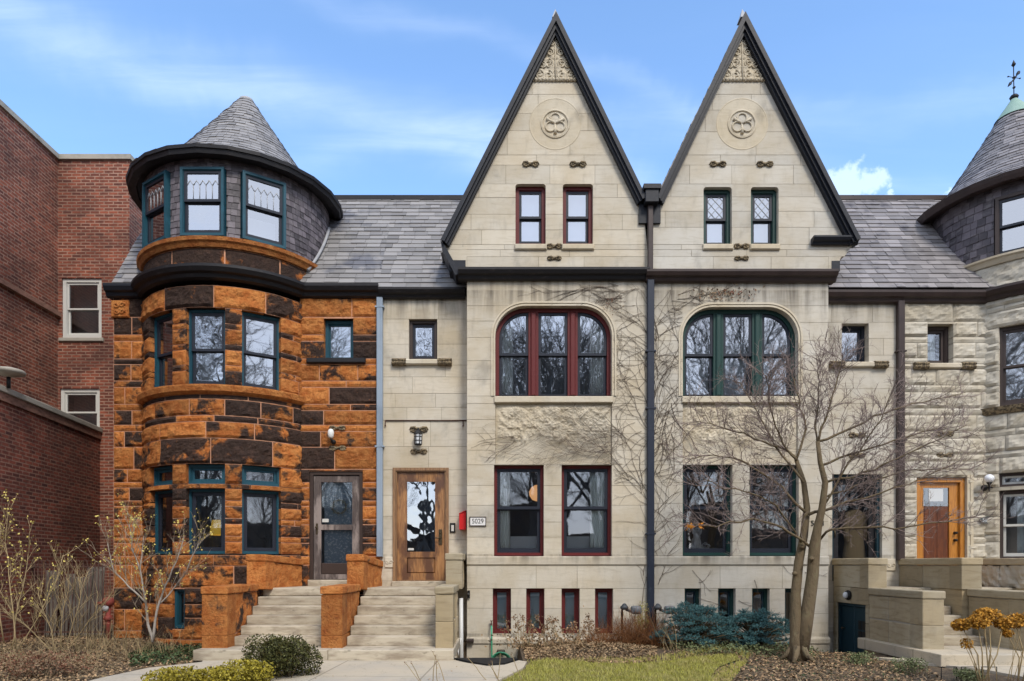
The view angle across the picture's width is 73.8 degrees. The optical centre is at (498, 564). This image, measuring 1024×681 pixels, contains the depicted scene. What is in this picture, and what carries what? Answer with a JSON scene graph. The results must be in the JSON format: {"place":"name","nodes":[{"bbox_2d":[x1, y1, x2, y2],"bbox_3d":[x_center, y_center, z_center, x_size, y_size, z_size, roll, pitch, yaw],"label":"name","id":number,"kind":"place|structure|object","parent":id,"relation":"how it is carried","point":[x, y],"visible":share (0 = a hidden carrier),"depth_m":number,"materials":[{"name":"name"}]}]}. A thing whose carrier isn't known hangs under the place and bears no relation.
{"place":"outdoors","nodes":[
{"label":"outdoors","id":0,"kind":"place"},
{"bbox_2d":[90,656,526,680],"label":"path","id":1,"kind":"structure","parent":0,"point":[367,670],"depth_m":9.79,"materials":[{"name":"concrete"}]},
{"bbox_2d":[0,624,1021,680],"bbox_3d":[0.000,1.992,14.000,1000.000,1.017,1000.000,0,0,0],"label":"ground","id":2,"kind":"structure","parent":0,"point":[947,674],"depth_m":10.80,"materials":[{"name":"soil"}]},
{"bbox_2d":[0,489,88,649],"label":"flowering shrub","id":3,"kind":"object","parent":2,"relation":"on","point":[17,571],"visible":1,"depth_m":10.59,"materials":[{"name":"plant"}]},
{"bbox_2d":[0,648,98,678],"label":"russet shrub","id":4,"kind":"object","parent":2,"relation":"on","point":[37,666],"visible":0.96,"depth_m":9.52,"materials":[{"name":"brown plant"}]},
{"bbox_2d":[0,546,124,652],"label":"bare shrub","id":5,"kind":"object","parent":2,"relation":"on","point":[59,608],"visible":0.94,"depth_m":11.39,"materials":[{"name":"plant"}]},
{"bbox_2d":[58,574,74,634],"bbox_3d":[-9.205,0.885,14.520,0.364,1.369,0.102,0,0,0],"label":"weathered board","id":6,"kind":"object","parent":2,"relation":"on","point":[66,606],"visible":0.38,"depth_m":14.51,"materials":[{"name":"wood"}]},
{"bbox_2d":[31,560,112,637],"bbox_3d":[-8.788,0.762,13.985,1.733,1.776,0.070,0,0,0],"label":"iron fence","id":7,"kind":"object","parent":2,"relation":"on","point":[64,631],"visible":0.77,"depth_m":13.97,"materials":[{"name":"black metal"}]},
{"bbox_2d":[69,577,85,634],"bbox_3d":[-9.003,0.919,14.568,0.325,1.301,0.098,0,0,0],"label":"weathered board","id":8,"kind":"object","parent":2,"relation":"on","point":[77,601],"visible":0.29,"depth_m":14.56,"materials":[{"name":"wood"}]},
{"bbox_2d":[0,631,162,671],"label":"dry stalk clump","id":9,"kind":"object","parent":2,"relation":"on","point":[88,659],"visible":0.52,"depth_m":10.72,"materials":[{"name":"plant"}]},
{"bbox_2d":[0,99,165,642],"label":"brick building","id":10,"kind":"structure","parent":2,"relation":"on","point":[70,227],"depth_m":16.28,"materials":[{"name":"brick"}]},
{"bbox_2d":[0,366,26,387],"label":"roof lamp","id":11,"kind":"object","parent":10,"relation":"on","point":[8,373],"visible":1,"depth_m":12.98,"materials":[{"name":"metal"}]},
{"bbox_2d":[61,389,99,426],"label":"window","id":12,"kind":"structure","parent":10,"relation":"in","point":[64,392],"depth_m":17.04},
{"bbox_2d":[63,279,101,337],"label":"window","id":13,"kind":"structure","parent":10,"relation":"in","point":[67,311],"depth_m":17.04,"materials":[{"name":"white wood"}]},
{"bbox_2d":[45,615,133,651],"bbox_3d":[-7.343,1.249,12.524,1.601,0.680,1.160,0,0,0],"label":"dry stalk clump","id":14,"kind":"object","parent":2,"relation":"on","point":[93,639],"visible":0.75,"depth_m":12.36,"materials":[{"name":"plant"}]},
{"bbox_2d":[95,571,101,634],"bbox_3d":[-8.487,0.852,14.472,0.212,1.436,0.106,0,0,0],"label":"weathered board","id":15,"kind":"object","parent":2,"relation":"on","point":[100,594],"visible":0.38,"depth_m":14.47,"materials":[{"name":"wood"}]},
{"bbox_2d":[0,635,201,680],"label":"leaf litter","id":16,"kind":"object","parent":2,"relation":"on","point":[77,676],"visible":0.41,"depth_m":11.18,"materials":[{"name":"brown plant"}]},
{"bbox_2d":[62,625,193,657],"bbox_3d":[-6.351,1.302,11.877,2.086,0.611,1.098,0,0,0],"label":"dry stalk clump","id":17,"kind":"object","parent":2,"relation":"on","point":[142,643],"visible":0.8,"depth_m":11.80,"materials":[{"name":"plant"}]},
{"bbox_2d":[76,496,213,641],"bbox_3d":[-6.007,0.059,11.731,2.298,2.556,0.910,0,0,0],"label":"flowering sapling","id":18,"kind":"object","parent":2,"relation":"on","point":[164,584],"visible":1,"depth_m":11.69,"materials":[{"name":"grey plant"}]},
{"bbox_2d":[128,642,201,666],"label":"groundcover","id":19,"kind":"object","parent":2,"relation":"on","point":[139,656],"visible":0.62,"depth_m":11.34,"materials":[{"name":"green plant"}]},
{"bbox_2d":[140,665,203,680],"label":"golden shrub","id":20,"kind":"object","parent":2,"relation":"on","point":[169,674],"visible":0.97,"depth_m":8.51,"materials":[{"name":"yellow plant"}]},
{"bbox_2d":[189,665,240,680],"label":"golden shrub","id":21,"kind":"object","parent":2,"relation":"on","point":[214,674],"visible":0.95,"depth_m":8.56,"materials":[{"name":"yellow plant"}]},
{"bbox_2d":[102,96,393,646],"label":"sandstone house","id":22,"kind":"structure","parent":2,"relation":"on","point":[247,439],"depth_m":13.79,"materials":[{"name":"orange stone"}]},
{"bbox_2d":[142,170,170,248],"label":"window","id":23,"kind":"structure","parent":22,"relation":"in","point":[163,177],"depth_m":13.48,"materials":[{"name":"teal paint"}]},
{"bbox_2d":[154,313,172,386],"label":"window","id":24,"kind":"structure","parent":22,"relation":"in","point":[159,357],"depth_m":13.67,"materials":[{"name":"teal paint"}]},
{"bbox_2d":[155,490,172,553],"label":"window","id":25,"kind":"structure","parent":22,"relation":"in","point":[159,495],"depth_m":13.67,"materials":[{"name":"teal paint"}]},
{"bbox_2d":[175,589,184,627],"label":"basement window","id":26,"kind":"structure","parent":22,"relation":"in","point":[179,593],"depth_m":13.27,"materials":[{"name":"teal paint"}]},
{"bbox_2d":[180,167,226,236],"bbox_3d":[-5.680,-6.961,13.145,0.836,1.315,0.200,0,0,0],"label":"window","id":27,"kind":"structure","parent":22,"relation":"in","point":[221,172],"depth_m":13.08,"materials":[{"name":"teal paint"}]},
{"bbox_2d":[188,489,224,553],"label":"window","id":28,"kind":"structure","parent":22,"relation":"in","point":[193,493],"depth_m":13.28,"materials":[{"name":"teal paint"}]},
{"bbox_2d":[188,310,224,383],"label":"window","id":29,"kind":"structure","parent":22,"relation":"in","point":[192,313],"depth_m":13.26,"materials":[{"name":"teal paint"}]},
{"bbox_2d":[189,465,224,483],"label":"transom window","id":30,"kind":"structure","parent":22,"relation":"in","point":[192,468],"depth_m":13.24,"materials":[{"name":"teal paint"}]},
{"bbox_2d":[198,353,222,380],"bbox_3d":[-5.654,-3.889,13.523,0.600,0.712,0.021,0,0,-1],"label":"window pane","id":31,"kind":"structure","parent":22,"relation":"attached to","point":[210,366],"depth_m":13.52,"materials":[{"name":"grey"}]},
{"bbox_2d":[242,465,278,486],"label":"transom window","id":32,"kind":"structure","parent":22,"relation":"in","point":[275,471],"depth_m":13.54,"materials":[{"name":"teal paint"}]},
{"bbox_2d":[242,490,279,553],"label":"window","id":33,"kind":"structure","parent":22,"relation":"in","point":[274,495],"depth_m":13.59,"materials":[{"name":"teal paint"}]},
{"bbox_2d":[242,312,279,389],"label":"window","id":34,"kind":"structure","parent":22,"relation":"in","point":[275,321],"depth_m":13.60,"materials":[{"name":"teal paint"}]},
{"bbox_2d":[248,217,274,240],"bbox_3d":[-4.832,-6.655,13.694,0.680,0.532,0.021,0,0,-33],"label":"window blind","id":35,"kind":"object","parent":22,"relation":"attached to","point":[262,229],"depth_m":13.73,"materials":[{"name":"grey fabric"}]},
{"bbox_2d":[240,170,285,249],"bbox_3d":[-4.643,-6.960,13.462,0.836,1.315,0.200,0,0,-34],"label":"window","id":36,"kind":"structure","parent":22,"relation":"in","point":[245,175],"depth_m":13.39,"materials":[{"name":"teal paint"}]},
{"bbox_2d":[308,471,362,585],"bbox_3d":[-3.338,-0.717,14.095,1.142,2.397,0.310,0,0,0],"label":"door","id":37,"kind":"structure","parent":22,"relation":"in","point":[343,535],"depth_m":14.06,"materials":[{"name":"brown wood"}]},
{"bbox_2d":[306,321,365,363],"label":"window","id":38,"kind":"structure","parent":22,"relation":"in","point":[328,359],"depth_m":14.13,"materials":[{"name":"teal paint"}]},
{"bbox_2d":[331,327,349,356],"bbox_3d":[-3.286,-4.628,14.283,0.509,0.755,0.021,0,0,0],"label":"window pane","id":39,"kind":"structure","parent":22,"relation":"attached to","point":[340,341],"depth_m":14.28,"materials":[{"name":"grey"}]},
{"bbox_2d":[221,658,275,680],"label":"golden shrub","id":40,"kind":"object","parent":2,"relation":"on","point":[258,671],"visible":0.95,"depth_m":8.67,"materials":[{"name":"yellow plant"}]},
{"bbox_2d":[239,633,323,678],"bbox_3d":[-2.954,1.288,9.325,1.102,0.680,0.941,0,0,-14],"label":"boxwood shrub","id":41,"kind":"object","parent":2,"relation":"on","point":[280,653],"visible":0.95,"depth_m":9.24,"materials":[{"name":"green plant"}]},
{"bbox_2d":[193,554,382,660],"bbox_3d":[-3.630,0.852,12.454,2.543,2.095,3.076,0,0,0],"label":"orange stoop","id":42,"kind":"object","parent":2,"relation":"on","point":[234,616],"visible":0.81,"depth_m":11.86,"materials":[{"name":"stone"}]},
{"bbox_2d":[328,553,465,659],"bbox_3d":[-1.696,0.842,12.454,2.082,2.115,3.073,0,0,0],"label":"limestone stoop","id":43,"kind":"object","parent":2,"relation":"on","point":[405,622],"visible":0.91,"depth_m":11.78,"materials":[{"name":"stone"}]},
{"bbox_2d":[454,657,517,665],"bbox_3d":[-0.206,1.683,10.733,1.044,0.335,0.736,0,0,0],"label":"rubber mat","id":44,"kind":"object","parent":2,"relation":"on","point":[488,661],"visible":0.38,"depth_m":10.75,"materials":[{"name":"black rubber"}]},
{"bbox_2d":[378,9,660,657],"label":"limestone house","id":45,"kind":"structure","parent":2,"relation":"on","point":[460,274],"depth_m":13.55,"materials":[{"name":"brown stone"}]},
{"bbox_2d":[391,468,448,585],"bbox_3d":[-1.594,-0.744,14.090,1.189,2.481,0.320,0,0,0],"label":"door","id":46,"kind":"structure","parent":45,"relation":"in","point":[409,568],"depth_m":14.03,"materials":[{"name":"brown wood"}]},
{"bbox_2d":[391,321,451,365],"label":"window","id":47,"kind":"structure","parent":45,"relation":"in","point":[413,359],"depth_m":14.08,"materials":[{"name":"grey stone"}]},
{"bbox_2d":[497,593,505,627],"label":"window blind","id":48,"kind":"object","parent":45,"relation":"attached to","point":[501,605],"depth_m":13.85,"materials":[{"name":"grey"}]},
{"bbox_2d":[493,588,510,632],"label":"basement window","id":49,"kind":"structure","parent":45,"relation":"in","point":[495,590],"depth_m":13.68,"materials":[{"name":"paint"}]},
{"bbox_2d":[500,472,509,547],"bbox_3d":[0.107,-1.054,13.827,0.264,1.657,0.059,0,0,0],"label":"curtain","id":50,"kind":"object","parent":45,"relation":"hanging from","point":[504,515],"visible":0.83,"depth_m":13.83,"materials":[{"name":"grey fabric"}]},
{"bbox_2d":[502,320,512,393],"bbox_3d":[0.149,-4.212,13.828,0.305,1.624,0.063,0,0,0],"label":"curtain","id":51,"kind":"object","parent":45,"relation":"hanging from","point":[507,363],"visible":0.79,"depth_m":13.83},
{"bbox_2d":[494,466,542,555],"bbox_3d":[0.408,-1.079,13.735,0.987,1.803,0.130,0,0,0],"label":"window","id":52,"kind":"structure","parent":45,"relation":"in","point":[498,551],"depth_m":13.70,"materials":[{"name":"paint"}]},
{"bbox_2d":[510,536,536,547],"bbox_3d":[0.414,-0.391,13.960,0.828,0.370,0.020,0,0,0],"label":"cafe screen","id":53,"kind":"object","parent":45,"relation":"on","point":[523,541],"visible":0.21,"depth_m":13.95,"materials":[{"name":"grey fabric"}]},
{"bbox_2d":[522,196,538,240],"bbox_3d":[0.640,-6.972,13.853,0.482,1.046,0.021,0,0,0],"label":"window blind","id":54,"kind":"object","parent":45,"relation":"attached to","point":[530,207],"depth_m":13.85,"materials":[{"name":"grey"}]},
{"bbox_2d":[514,187,546,249],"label":"window","id":55,"kind":"structure","parent":45,"relation":"in","point":[519,244],"depth_m":13.65,"materials":[{"name":"paint"}]},
{"bbox_2d":[526,588,543,632],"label":"basement window","id":56,"kind":"structure","parent":45,"relation":"in","point":[528,590],"depth_m":13.70,"materials":[{"name":"paint"}]},
{"bbox_2d":[495,309,610,395],"bbox_3d":[1.098,-4.247,13.745,2.317,1.790,0.170,0,0,0],"label":"window","id":57,"kind":"structure","parent":45,"relation":"in","point":[533,355],"depth_m":13.70,"materials":[{"name":"paint"}]},
{"bbox_2d":[565,593,573,627],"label":"window blind","id":58,"kind":"object","parent":45,"relation":"attached to","point":[569,608],"depth_m":13.85,"materials":[{"name":"grey"}]},
{"bbox_2d":[562,588,578,632],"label":"basement window","id":59,"kind":"structure","parent":45,"relation":"in","point":[564,590],"depth_m":13.70,"materials":[{"name":"paint"}]},
{"bbox_2d":[568,196,585,240],"bbox_3d":[1.581,-6.972,13.853,0.482,1.046,0.021,0,0,0],"label":"window blind","id":60,"kind":"object","parent":45,"relation":"attached to","point":[576,207],"depth_m":13.85,"materials":[{"name":"grey"}]},
{"bbox_2d":[562,187,593,249],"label":"window","id":61,"kind":"structure","parent":45,"relation":"in","point":[587,244],"depth_m":13.65,"materials":[{"name":"paint"}]},
{"bbox_2d":[562,466,610,555],"bbox_3d":[1.756,-1.079,13.735,1.000,1.803,0.130,0,0,0],"label":"window","id":62,"kind":"structure","parent":45,"relation":"in","point":[606,551],"depth_m":13.70,"materials":[{"name":"paint"}]},
{"bbox_2d":[589,318,603,393],"bbox_3d":[2.001,-4.212,13.827,0.314,1.624,0.064,0,0,0],"label":"curtain","id":63,"kind":"object","parent":45,"relation":"hanging from","point":[596,341],"visible":0.81,"depth_m":13.82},
{"bbox_2d":[590,472,603,547],"bbox_3d":[2.028,-1.054,13.827,0.342,1.657,0.064,0,0,0],"label":"curtain","id":64,"kind":"object","parent":45,"relation":"hanging from","point":[596,517],"visible":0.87,"depth_m":13.82,"materials":[{"name":"white fabric"}]},
{"bbox_2d":[598,593,606,627],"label":"window blind","id":65,"kind":"object","parent":45,"relation":"attached to","point":[602,604],"depth_m":13.85,"materials":[{"name":"grey"}]},
{"bbox_2d":[595,588,611,632],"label":"basement window","id":66,"kind":"structure","parent":45,"relation":"in","point":[597,590],"depth_m":13.70,"materials":[{"name":"paint"}]},
{"bbox_2d":[471,283,828,611],"bbox_3d":[3.006,-2.160,13.521,7.110,6.960,0.084,0,0,0],"label":"ivy vine","id":67,"kind":"object","parent":45,"relation":"attached to","point":[657,378],"visible":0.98,"depth_m":13.54,"materials":[{"name":"brown plant"}]},
{"bbox_2d":[481,613,577,648],"bbox_3d":[0.576,1.254,12.867,1.788,0.683,1.011,0,0,0],"label":"dried hydrangea","id":68,"kind":"object","parent":2,"relation":"on","point":[526,640],"visible":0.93,"depth_m":12.76,"materials":[{"name":"plant"}]},
{"bbox_2d":[522,605,600,646],"bbox_3d":[1.436,1.167,12.806,2.021,0.776,0.858,0,0,0],"label":"dried hydrangea","id":69,"kind":"object","parent":2,"relation":"on","point":[560,639],"visible":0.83,"depth_m":12.75,"materials":[{"name":"plant"}]},
{"bbox_2d":[522,640,657,663],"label":"leaf litter","id":70,"kind":"object","parent":2,"relation":"on","point":[532,651],"visible":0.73,"depth_m":11.65,"materials":[{"name":"brown plant"}]},
{"bbox_2d":[567,615,650,648],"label":"dry grass clump","id":71,"kind":"object","parent":2,"relation":"on","point":[605,637],"visible":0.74,"depth_m":12.43,"materials":[{"name":"brown plant"}]},
{"bbox_2d":[586,605,678,646],"bbox_3d":[2.484,1.132,12.654,1.963,0.842,1.865,0,0,0],"label":"dry grass clump","id":72,"kind":"object","parent":2,"relation":"on","point":[636,636],"visible":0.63,"depth_m":12.54,"materials":[{"name":"brown plant"}]},
{"bbox_2d":[527,645,749,680],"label":"grass","id":73,"kind":"structure","parent":2,"relation":"on","point":[733,672],"depth_m":10.90,"materials":[{"name":"green plant"}]},
{"bbox_2d":[613,604,693,648],"bbox_3d":[3.002,1.122,12.413,1.432,0.834,1.426,0,0,30],"label":"dry grass clump","id":74,"kind":"object","parent":2,"relation":"on","point":[658,644],"visible":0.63,"depth_m":12.33,"materials":[{"name":"brown plant"}]},
{"bbox_2d":[649,601,740,645],"bbox_3d":[3.571,1.072,12.454,1.710,0.832,1.382,0,0,0],"label":"blue spruce","id":75,"kind":"object","parent":2,"relation":"on","point":[700,625],"visible":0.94,"depth_m":12.24,"materials":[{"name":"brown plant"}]},
{"bbox_2d":[669,641,818,656],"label":"groundcover","id":76,"kind":"object","parent":2,"relation":"on","point":[743,647],"visible":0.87,"depth_m":11.74,"materials":[{"name":"brown plant"}]},
{"bbox_2d":[709,607,789,646],"bbox_3d":[4.591,1.122,12.357,1.509,0.745,1.156,0,0,-12],"label":"blue spruce","id":77,"kind":"object","parent":2,"relation":"on","point":[753,632],"visible":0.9,"depth_m":12.16,"materials":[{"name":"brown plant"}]},
{"bbox_2d":[645,10,906,652],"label":"limestone house","id":78,"kind":"structure","parent":2,"relation":"on","point":[746,142],"depth_m":13.55,"materials":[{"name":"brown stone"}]},
{"bbox_2d":[686,344,707,393],"bbox_3d":[4.002,-3.968,13.893,0.540,1.061,0.021,0,0,0],"label":"window blind","id":79,"kind":"object","parent":78,"relation":"attached to","point":[696,370],"depth_m":13.89,"materials":[{"name":"grey fabric"}]},
{"bbox_2d":[683,466,729,555],"bbox_3d":[4.159,-1.079,13.735,0.987,1.803,0.130,0,0,0],"label":"window","id":80,"kind":"structure","parent":78,"relation":"in","point":[723,551],"depth_m":13.70,"materials":[{"name":"green paint"}]},
{"bbox_2d":[707,199,722,242],"bbox_3d":[4.360,-6.928,13.853,0.445,1.009,0.021,0,0,0],"label":"window blind","id":81,"kind":"object","parent":78,"relation":"attached to","point":[714,232],"depth_m":13.85,"materials":[{"name":"grey"}]},
{"bbox_2d":[702,190,732,249],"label":"window","id":82,"kind":"structure","parent":78,"relation":"in","point":[725,194],"depth_m":13.67,"materials":[{"name":"green paint"}]},
{"bbox_2d":[725,344,745,393],"bbox_3d":[4.780,-3.968,13.893,0.540,1.061,0.021,0,0,0],"label":"window blind","id":83,"kind":"object","parent":78,"relation":"attached to","point":[739,364],"depth_m":13.89,"materials":[{"name":"grey fabric"}]},
{"bbox_2d":[683,310,794,395],"bbox_3d":[4.812,-4.234,13.745,2.292,1.765,0.170,0,0,0],"label":"window","id":84,"kind":"structure","parent":78,"relation":"in","point":[717,355],"depth_m":13.70,"materials":[{"name":"green paint"}]},
{"bbox_2d":[754,199,768,242],"bbox_3d":[5.295,-6.928,13.853,0.432,1.009,0.021,0,0,0],"label":"window blind","id":85,"kind":"object","parent":78,"relation":"attached to","point":[760,232],"depth_m":13.85,"materials":[{"name":"grey"}]},
{"bbox_2d":[750,190,779,249],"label":"window","id":86,"kind":"structure","parent":78,"relation":"in","point":[771,194],"depth_m":13.67,"materials":[{"name":"green paint"}]},
{"bbox_2d":[749,466,795,555],"bbox_3d":[5.483,-1.079,13.735,0.975,1.803,0.130,0,0,0],"label":"window","id":87,"kind":"structure","parent":78,"relation":"in","point":[790,550],"depth_m":13.70,"materials":[{"name":"green paint"}]},
{"bbox_2d":[764,344,783,393],"bbox_3d":[5.558,-3.968,13.893,0.540,1.061,0.021,0,0,0],"label":"window blind","id":88,"kind":"object","parent":78,"relation":"attached to","point":[774,360],"depth_m":13.89,"materials":[{"name":"grey fabric"}]},
{"bbox_2d":[842,510,866,557],"bbox_3d":[7.489,-0.608,14.340,0.549,1.080,0.267,0,0,0],"label":"planter","id":89,"kind":"object","parent":78,"relation":"hanging from","point":[857,549],"visible":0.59,"depth_m":14.24,"materials":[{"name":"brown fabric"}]},
{"bbox_2d":[832,475,879,580],"bbox_3d":[7.369,-0.757,14.170,1.018,2.188,0.180,0,0,0],"label":"door","id":90,"kind":"structure","parent":78,"relation":"in","point":[875,545],"depth_m":14.15,"materials":[{"name":"blue paint"}]},
{"bbox_2d":[829,326,888,368],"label":"window","id":91,"kind":"structure","parent":78,"relation":"in","point":[860,330],"depth_m":14.16,"materials":[{"name":"black"}]},
{"bbox_2d":[658,641,944,680],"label":"leaf litter","id":92,"kind":"object","parent":2,"relation":"on","point":[824,667],"visible":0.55,"depth_m":10.16,"materials":[{"name":"brown plant"}]},
{"bbox_2d":[658,316,1017,662],"bbox_3d":[5.456,-1.263,11.110,6.019,5.743,2.462,0,0,0],"label":"bare tree","id":93,"kind":"object","parent":2,"relation":"on","point":[801,622],"visible":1,"depth_m":11.03,"materials":[{"name":"brown plant"}]},
{"bbox_2d":[887,656,928,674],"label":"shrub","id":94,"kind":"object","parent":2,"relation":"on","point":[911,665],"visible":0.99,"depth_m":9.78,"materials":[{"name":"green plant"}]},
{"bbox_2d":[832,558,1023,666],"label":"limestone stoop","id":95,"kind":"object","parent":2,"relation":"on","point":[875,614],"visible":0.84,"depth_m":11.91,"materials":[{"name":"stone"}]},
{"bbox_2d":[838,602,865,653],"bbox_3d":[6.947,1.407,13.310,0.145,1.287,1.094,0,0,0],"label":"basement door","id":96,"kind":"structure","parent":95,"relation":"in","point":[851,617],"depth_m":13.45,"materials":[{"name":"blue paint"}]},
{"bbox_2d":[847,97,1023,558],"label":"rock faced house","id":97,"kind":"structure","parent":2,"relation":"on","point":[955,255],"depth_m":13.99,"materials":[{"name":"stone"}]},
{"bbox_2d":[913,327,976,369],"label":"window","id":98,"kind":"structure","parent":97,"relation":"in","point":[943,363],"depth_m":13.97,"materials":[{"name":"grey stone"}]},
{"bbox_2d":[917,475,973,557],"bbox_3d":[9.168,-0.751,14.092,1.141,2.176,0.255,0,0,0],"label":"door","id":99,"kind":"structure","parent":97,"relation":"in","point":[947,542],"depth_m":14.11,"materials":[{"name":"brown wood"}]},
{"bbox_2d":[995,190,1023,254],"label":"window","id":100,"kind":"structure","parent":97,"relation":"in","point":[999,229],"depth_m":13.75,"materials":[{"name":"grey"}]},
{"bbox_2d":[999,325,1023,405],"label":"window","id":101,"kind":"structure","parent":97,"relation":"in","point":[1020,328],"depth_m":13.84,"materials":[{"name":"grey"}]},
{"bbox_2d":[999,490,1023,557],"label":"window","id":102,"kind":"structure","parent":97,"relation":"in","point":[1015,493],"depth_m":13.84,"materials":[{"name":"grey wood"}]},
{"bbox_2d":[1017,496,1023,552],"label":"curtain","id":103,"kind":"object","parent":97,"relation":"hanging from","point":[1020,520],"visible":0.79,"depth_m":13.89,"materials":[{"name":"white fabric"}]},
{"bbox_2d":[898,557,1023,650],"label":"limestone stoop","id":104,"kind":"object","parent":2,"relation":"on","point":[968,585],"visible":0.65,"depth_m":12.29,"materials":[{"name":"stone"}]},
{"bbox_2d":[952,667,984,680],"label":"shrub","id":105,"kind":"object","parent":2,"relation":"on","point":[969,675],"visible":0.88,"depth_m":9.06,"materials":[{"name":"green plant"}]},
{"bbox_2d":[950,607,1013,680],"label":"dried hydrangea","id":106,"kind":"object","parent":2,"relation":"on","point":[982,618],"visible":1,"depth_m":8.79,"materials":[{"name":"plant"}]},
{"bbox_2d":[1000,611,1023,680],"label":"dried hydrangea","id":107,"kind":"object","parent":2,"relation":"on","point":[1017,619],"visible":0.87,"depth_m":9.02,"materials":[{"name":"plant"}]},
{"bbox_2d":[0,0,1023,194],"label":"sky","id":108,"kind":"structure","parent":0,"point":[365,97],"materials":[{"name":"blue"}]},
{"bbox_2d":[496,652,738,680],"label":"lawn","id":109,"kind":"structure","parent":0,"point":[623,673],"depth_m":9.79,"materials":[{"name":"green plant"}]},
{"bbox_2d":[876,657,1023,678],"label":"path","id":110,"kind":"structure","parent":0,"point":[1003,670],"depth_m":10.15,"materials":[{"name":"concrete"}]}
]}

